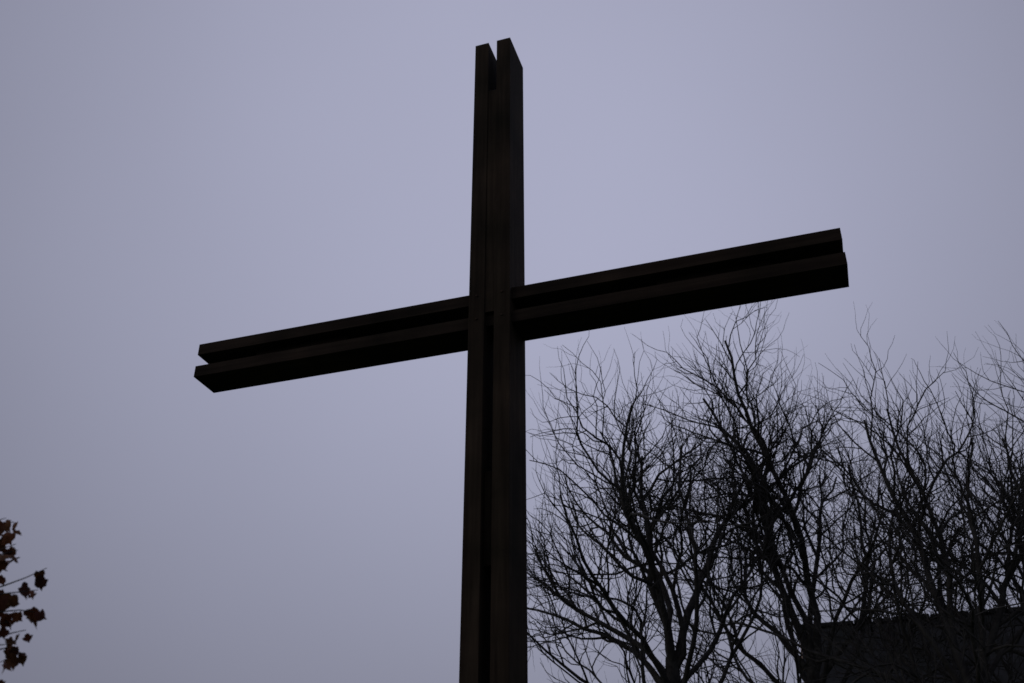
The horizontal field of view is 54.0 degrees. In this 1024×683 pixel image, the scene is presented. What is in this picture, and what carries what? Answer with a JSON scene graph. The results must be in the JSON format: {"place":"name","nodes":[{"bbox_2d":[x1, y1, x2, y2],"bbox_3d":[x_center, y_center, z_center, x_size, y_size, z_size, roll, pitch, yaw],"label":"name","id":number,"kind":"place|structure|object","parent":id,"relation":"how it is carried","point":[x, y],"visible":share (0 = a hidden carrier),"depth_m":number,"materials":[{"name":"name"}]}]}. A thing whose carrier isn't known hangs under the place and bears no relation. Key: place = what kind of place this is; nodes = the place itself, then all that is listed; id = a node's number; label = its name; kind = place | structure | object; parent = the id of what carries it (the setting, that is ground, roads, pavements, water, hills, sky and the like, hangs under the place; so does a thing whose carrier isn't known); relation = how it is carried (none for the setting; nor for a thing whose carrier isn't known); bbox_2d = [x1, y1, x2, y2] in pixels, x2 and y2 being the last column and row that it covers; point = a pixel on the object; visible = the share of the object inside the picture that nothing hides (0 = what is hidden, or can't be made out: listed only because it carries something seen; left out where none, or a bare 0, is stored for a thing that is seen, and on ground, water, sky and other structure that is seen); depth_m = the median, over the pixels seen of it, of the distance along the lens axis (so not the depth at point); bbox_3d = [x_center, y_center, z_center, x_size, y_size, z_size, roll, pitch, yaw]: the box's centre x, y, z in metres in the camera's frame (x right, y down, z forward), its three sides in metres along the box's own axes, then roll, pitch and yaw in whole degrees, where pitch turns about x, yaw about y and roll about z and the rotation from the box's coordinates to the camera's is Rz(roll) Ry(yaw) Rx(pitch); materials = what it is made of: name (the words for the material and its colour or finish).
{"place":"outdoors","nodes":[
{"label":"outdoors","id":0,"kind":"place"},
{"bbox_2d":[0,0,1023,682],"label":"sky","id":1,"kind":"structure","parent":0,"point":[177,176],"materials":[{"name":"grey"}]},
{"label":"ground","id":2,"kind":"structure","parent":0,"visible":0},
{"bbox_2d":[0,518,48,682],"bbox_3d":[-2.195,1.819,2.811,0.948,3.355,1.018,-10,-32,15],"label":"leafy tree","id":3,"kind":"object","parent":2,"relation":"on","point":[34,615],"visible":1,"depth_m":3.58,"materials":[{"name":"brown plant"}]},
{"bbox_2d":[194,38,848,682],"bbox_3d":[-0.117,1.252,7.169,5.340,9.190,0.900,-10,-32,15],"label":"cross","id":4,"kind":"object","parent":2,"relation":"on","point":[496,318],"visible":1,"depth_m":7.70,"materials":[{"name":"wood"}]},
{"bbox_2d":[526,327,890,682],"bbox_3d":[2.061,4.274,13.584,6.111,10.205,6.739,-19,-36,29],"label":"tree","id":5,"kind":"object","parent":2,"relation":"on","point":[625,503],"visible":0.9,"depth_m":13.68,"materials":[{"name":"black plant"}]},
{"bbox_2d":[540,300,1020,682],"bbox_3d":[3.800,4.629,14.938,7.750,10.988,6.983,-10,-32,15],"label":"tree","id":6,"kind":"object","parent":2,"relation":"on","point":[809,668],"visible":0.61,"depth_m":15.32,"materials":[{"name":"black plant"}]},
{"bbox_2d":[674,302,1023,682],"bbox_3d":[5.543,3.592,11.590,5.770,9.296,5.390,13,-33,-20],"label":"tree","id":7,"kind":"object","parent":2,"relation":"on","point":[947,617],"visible":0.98,"depth_m":11.96,"materials":[{"name":"black plant"}]},
{"bbox_2d":[800,606,1023,682],"bbox_3d":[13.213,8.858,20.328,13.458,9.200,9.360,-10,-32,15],"label":"building","id":8,"kind":"structure","parent":2,"relation":"on","point":[1003,676],"depth_m":21.99,"materials":[{"name":"paint"}]},
{"bbox_2d":[809,321,1023,682],"bbox_3d":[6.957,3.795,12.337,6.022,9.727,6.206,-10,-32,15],"label":"tree","id":9,"kind":"object","parent":2,"relation":"on","point":[1013,589],"visible":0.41,"depth_m":13.45,"materials":[{"name":"brown plant"}]}
]}

